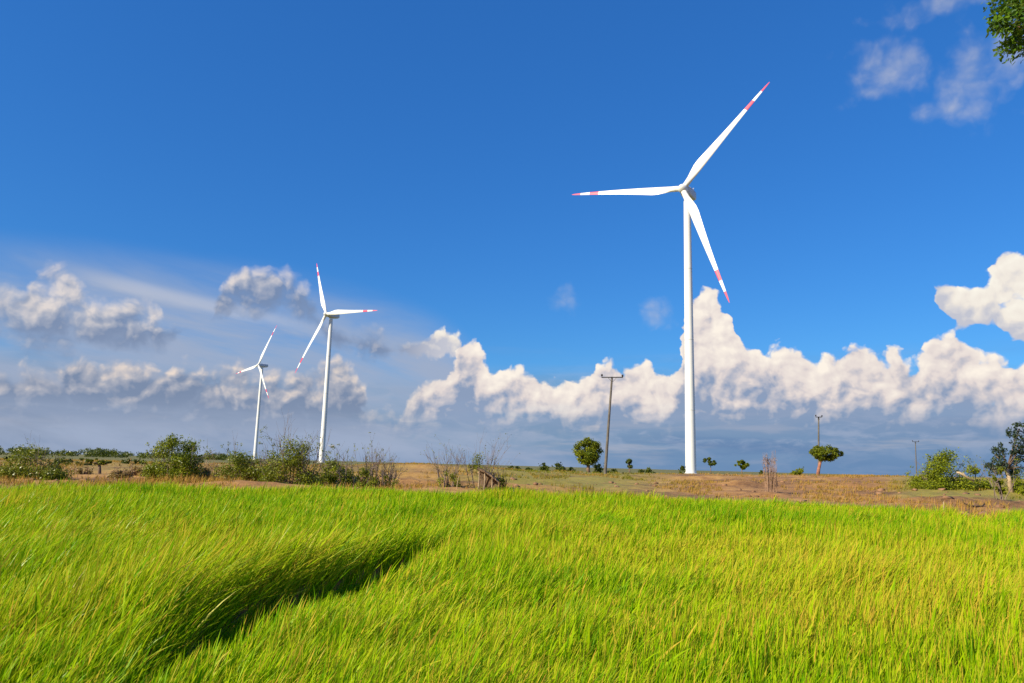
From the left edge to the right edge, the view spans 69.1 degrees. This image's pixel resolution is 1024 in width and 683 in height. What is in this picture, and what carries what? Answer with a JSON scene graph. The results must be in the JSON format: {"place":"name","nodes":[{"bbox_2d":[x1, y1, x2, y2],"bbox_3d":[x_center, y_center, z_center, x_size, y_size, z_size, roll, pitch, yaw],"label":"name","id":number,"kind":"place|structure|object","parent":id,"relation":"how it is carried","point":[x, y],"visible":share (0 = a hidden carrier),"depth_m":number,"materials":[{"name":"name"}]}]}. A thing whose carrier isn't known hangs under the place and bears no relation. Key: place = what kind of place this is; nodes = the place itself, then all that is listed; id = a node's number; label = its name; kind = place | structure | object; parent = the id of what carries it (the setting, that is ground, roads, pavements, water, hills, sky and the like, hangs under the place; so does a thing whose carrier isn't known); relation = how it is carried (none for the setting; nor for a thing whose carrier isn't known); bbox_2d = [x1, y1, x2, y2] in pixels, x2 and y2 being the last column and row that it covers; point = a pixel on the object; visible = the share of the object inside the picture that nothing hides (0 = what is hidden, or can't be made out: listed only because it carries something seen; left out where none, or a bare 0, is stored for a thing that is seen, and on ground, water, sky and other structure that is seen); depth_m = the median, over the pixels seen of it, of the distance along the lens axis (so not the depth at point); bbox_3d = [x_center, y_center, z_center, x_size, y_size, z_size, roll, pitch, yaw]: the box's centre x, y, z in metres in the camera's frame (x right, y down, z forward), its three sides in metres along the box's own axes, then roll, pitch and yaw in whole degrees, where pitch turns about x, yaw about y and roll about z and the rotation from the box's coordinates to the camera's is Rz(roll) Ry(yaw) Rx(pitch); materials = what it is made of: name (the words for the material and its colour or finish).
{"place":"outdoors","nodes":[
{"label":"outdoors","id":0,"kind":"place"},
{"bbox_2d":[0,475,1023,682],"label":"rice grass","id":1,"kind":"structure","parent":0,"point":[642,588],"depth_m":8.72,"materials":[{"name":"green plant"}]},
{"bbox_2d":[0,452,1023,682],"bbox_3d":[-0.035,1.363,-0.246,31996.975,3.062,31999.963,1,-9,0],"label":"ground","id":2,"kind":"structure","parent":0,"point":[748,484],"depth_m":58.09,"materials":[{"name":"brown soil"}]},
{"bbox_2d":[0,430,73,479],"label":"bush","id":3,"kind":"object","parent":2,"relation":"on","point":[52,472],"visible":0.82,"depth_m":41.79,"materials":[{"name":"green plant"}]},
{"bbox_2d":[53,454,91,465],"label":"bush","id":4,"kind":"object","parent":2,"relation":"on","point":[69,460],"visible":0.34,"depth_m":73.91,"materials":[{"name":"green plant"}]},
{"bbox_2d":[67,464,92,474],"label":"dry shrub","id":5,"kind":"object","parent":2,"relation":"on","point":[79,470],"visible":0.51,"depth_m":51.08,"materials":[{"name":"brown plant"}]},
{"bbox_2d":[85,458,111,473],"bbox_3d":[-31.616,9.669,56.833,1.374,1.554,1.877,-2,-10,19],"label":"flat topped tree","id":6,"kind":"object","parent":2,"relation":"on","point":[99,463],"visible":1,"depth_m":56.87,"materials":[{"name":"green plant"}]},
{"bbox_2d":[0,446,230,459],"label":"treeline","id":7,"kind":"object","parent":2,"relation":"on","point":[99,452],"visible":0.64,"depth_m":448.01,"materials":[{"name":"green plant"}]},
{"bbox_2d":[107,464,134,477],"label":"dry shrub","id":8,"kind":"object","parent":2,"relation":"on","point":[128,473],"visible":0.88,"depth_m":48.07,"materials":[{"name":"brown plant"}]},
{"bbox_2d":[121,458,145,463],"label":"bush","id":9,"kind":"object","parent":2,"relation":"on","point":[133,460],"visible":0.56,"depth_m":80.30,"materials":[{"name":"green plant"}]},
{"bbox_2d":[128,458,151,475],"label":"dry shrub","id":10,"kind":"object","parent":2,"relation":"on","point":[136,471],"visible":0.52,"depth_m":51.92,"materials":[{"name":"brown plant"}]},
{"bbox_2d":[138,433,225,481],"bbox_3d":[-19.919,7.258,45.396,5.181,3.299,3.231,1,-9,0],"label":"bush","id":11,"kind":"object","parent":2,"relation":"on","point":[184,461],"visible":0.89,"depth_m":44.89,"materials":[{"name":"green plant"}]},
{"bbox_2d":[198,464,219,479],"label":"dry shrub","id":12,"kind":"object","parent":2,"relation":"on","point":[207,470],"visible":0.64,"depth_m":46.98,"materials":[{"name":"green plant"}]},
{"bbox_2d":[194,450,232,475],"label":"shrub","id":13,"kind":"object","parent":2,"relation":"on","point":[215,468],"visible":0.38,"depth_m":49.30,"materials":[{"name":"green plant"}]},
{"bbox_2d":[210,432,273,480],"bbox_3d":[-16.238,7.269,45.254,3.611,3.654,3.172,1,-9,0],"label":"shrub","id":14,"kind":"object","parent":2,"relation":"on","point":[242,466],"visible":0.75,"depth_m":44.70,"materials":[{"name":"green plant"}]},
{"bbox_2d":[236,329,274,458],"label":"wind turbine","id":15,"kind":"object","parent":2,"relation":"on","point":[259,365],"visible":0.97,"depth_m":777.59,"materials":[{"name":"white paint"}]},
{"bbox_2d":[252,408,336,486],"bbox_3d":[-13.008,6.559,44.252,5.494,5.231,3.874,1,-9,0],"label":"shrub","id":16,"kind":"object","parent":2,"relation":"on","point":[295,460],"visible":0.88,"depth_m":44.01,"materials":[{"name":"green plant"}]},
{"bbox_2d":[314,452,349,484],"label":"shrub","id":17,"kind":"object","parent":2,"relation":"on","point":[334,476],"visible":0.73,"depth_m":46.97,"materials":[{"name":"green plant"}]},
{"bbox_2d":[296,267,376,462],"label":"wind turbine","id":18,"kind":"object","parent":2,"relation":"on","point":[332,315],"visible":0.93,"depth_m":496.38,"materials":[{"name":"white paint"}]},
{"bbox_2d":[334,432,391,488],"bbox_3d":[-9.209,7.369,45.217,3.514,3.811,3.159,1,-9,0],"label":"shrub","id":19,"kind":"object","parent":2,"relation":"on","point":[344,478],"visible":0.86,"depth_m":45.09,"materials":[{"name":"green plant"}]},
{"bbox_2d":[359,444,407,488],"bbox_3d":[-7.946,7.649,45.186,3.125,3.002,2.239,1,-9,0],"label":"shrub","id":20,"kind":"object","parent":2,"relation":"on","point":[375,480],"visible":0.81,"depth_m":45.12,"materials":[{"name":"green plant"}]},
{"bbox_2d":[420,445,466,486],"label":"shrub","id":21,"kind":"object","parent":2,"relation":"on","point":[453,477],"visible":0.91,"depth_m":44.22,"materials":[{"name":"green plant"}]},
{"bbox_2d":[434,428,519,489],"bbox_3d":[-1.909,7.140,45.241,5.192,3.993,2.660,-3,-10,24],"label":"shrub","id":22,"kind":"object","parent":2,"relation":"on","point":[474,466],"visible":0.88,"depth_m":44.76,"materials":[{"name":"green plant"}]},
{"bbox_2d":[477,468,498,489],"bbox_3d":[-1.432,8.354,44.375,1.303,1.633,1.363,1,-9,0],"label":"thatched lean to","id":23,"kind":"object","parent":2,"relation":"on","point":[491,480],"visible":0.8,"depth_m":44.60,"materials":[{"name":"brown plant"}]},
{"bbox_2d":[484,463,514,489],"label":"shrub","id":24,"kind":"object","parent":2,"relation":"on","point":[502,482],"visible":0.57,"depth_m":45.09,"materials":[{"name":"green plant"}]},
{"bbox_2d":[0,464,1019,519],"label":"earth clods","id":25,"kind":"object","parent":2,"relation":"on","point":[803,501],"visible":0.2,"depth_m":47.84,"materials":[{"name":"brown soil"}]},
{"bbox_2d":[538,462,548,470],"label":"bush","id":26,"kind":"object","parent":2,"relation":"on","point":[543,467],"visible":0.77,"depth_m":147.74,"materials":[{"name":"green plant"}]},
{"bbox_2d":[552,462,566,470],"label":"bush","id":27,"kind":"object","parent":2,"relation":"on","point":[560,466],"visible":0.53,"depth_m":147.86,"materials":[{"name":"green plant"}]},
{"bbox_2d":[572,437,603,472],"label":"round tree","id":28,"kind":"object","parent":2,"relation":"on","point":[588,456],"visible":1,"depth_m":113.08,"materials":[{"name":"green plant"}]},
{"bbox_2d":[592,463,603,472],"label":"bush","id":29,"kind":"object","parent":2,"relation":"on","point":[598,468],"visible":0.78,"depth_m":115.88,"materials":[{"name":"green plant"}]},
{"bbox_2d":[601,374,623,473],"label":"utility pole","id":30,"kind":"object","parent":2,"relation":"on","point":[607,442],"visible":0.96,"depth_m":95.48,"materials":[{"name":"concrete"}]},
{"bbox_2d":[625,458,632,472],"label":"tree","id":31,"kind":"object","parent":2,"relation":"on","point":[629,462],"visible":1,"depth_m":187.36,"materials":[{"name":"green plant"}]},
{"bbox_2d":[637,467,655,472],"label":"bush","id":32,"kind":"object","parent":2,"relation":"on","point":[648,470],"visible":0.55,"depth_m":186.98,"materials":[{"name":"green plant"}]},
{"bbox_2d":[572,82,769,473],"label":"wind turbine","id":33,"kind":"object","parent":2,"relation":"on","point":[688,194],"visible":0.94,"depth_m":256.86,"materials":[{"name":"white paint"}]},
{"bbox_2d":[678,465,685,473],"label":"bush","id":34,"kind":"object","parent":2,"relation":"on","point":[682,468],"visible":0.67,"depth_m":231.51,"materials":[{"name":"green plant"}]},
{"bbox_2d":[702,457,716,472],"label":"flat topped tree","id":35,"kind":"object","parent":2,"relation":"on","point":[711,463],"visible":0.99,"depth_m":207.06,"materials":[{"name":"green plant"}]},
{"bbox_2d":[734,460,749,473],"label":"flat topped tree","id":36,"kind":"object","parent":2,"relation":"on","point":[744,465],"visible":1,"depth_m":207.09,"materials":[{"name":"green plant"}]},
{"bbox_2d":[762,453,778,492],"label":"dry stalks","id":37,"kind":"object","parent":2,"relation":"on","point":[772,471],"visible":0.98,"depth_m":51.15,"materials":[{"name":"brown plant"}]},
{"bbox_2d":[790,467,803,474],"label":"bush","id":38,"kind":"object","parent":2,"relation":"on","point":[799,471],"visible":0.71,"depth_m":157.22,"materials":[{"name":"green plant"}]},
{"bbox_2d":[815,415,822,462],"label":"utility pole","id":39,"kind":"object","parent":2,"relation":"on","point":[818,432],"visible":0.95,"depth_m":139.24,"materials":[{"name":"concrete"}]},
{"bbox_2d":[809,444,843,475],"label":"leaning tree","id":40,"kind":"object","parent":2,"relation":"on","point":[821,454],"visible":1,"depth_m":118.17,"materials":[{"name":"green plant"}]},
{"bbox_2d":[912,440,918,475],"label":"utility pole","id":41,"kind":"object","parent":2,"relation":"on","point":[915,455],"visible":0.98,"depth_m":227.83,"materials":[{"name":"concrete"}]},
{"bbox_2d":[903,444,980,490],"bbox_3d":[31.337,9.436,54.287,4.887,3.828,3.718,1,-9,0],"label":"bush","id":42,"kind":"object","parent":2,"relation":"on","point":[931,478],"visible":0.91,"depth_m":53.60,"materials":[{"name":"green plant"}]},
{"bbox_2d":[956,472,973,481],"bbox_3d":[31.237,9.335,51.410,1.083,0.663,0.520,1,-9,0],"label":"broken log","id":43,"kind":"object","parent":2,"relation":"on","point":[963,474],"visible":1,"depth_m":51.25,"materials":[{"name":"wood"}]},
{"bbox_2d":[963,500,984,506],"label":"fallen branch","id":44,"kind":"object","parent":2,"relation":"on","point":[974,505],"visible":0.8,"depth_m":35.27,"materials":[{"name":"brown wood"}]},
{"bbox_2d":[954,457,997,489],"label":"bush","id":45,"kind":"object","parent":2,"relation":"on","point":[986,484],"visible":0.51,"depth_m":55.79,"materials":[{"name":"green plant"}]},
{"bbox_2d":[973,455,1021,499],"bbox_3d":[28.465,8.008,43.257,1.900,2.779,2.429,1,-9,0],"label":"bush","id":46,"kind":"object","parent":2,"relation":"on","point":[999,488],"visible":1,"depth_m":43.24,"materials":[{"name":"green plant"}]},
{"bbox_2d":[981,0,1023,64],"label":"overhanging tree","id":47,"kind":"object","parent":2,"relation":"on","point":[1010,10],"visible":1,"depth_m":9.29,"materials":[{"name":"green plant"}]},
{"bbox_2d":[984,422,1023,492],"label":"dark leaved tree","id":48,"kind":"object","parent":2,"relation":"on","point":[1014,451],"visible":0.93,"depth_m":49.51,"materials":[{"name":"green plant"}]},
{"bbox_2d":[1005,462,1023,495],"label":"bush","id":49,"kind":"object","parent":2,"relation":"on","point":[1017,486],"visible":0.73,"depth_m":49.21,"materials":[{"name":"green plant"}]},
{"bbox_2d":[0,0,1023,478],"label":"sky","id":50,"kind":"structure","parent":0,"point":[178,177],"materials":[{"name":"blue"}]}
]}

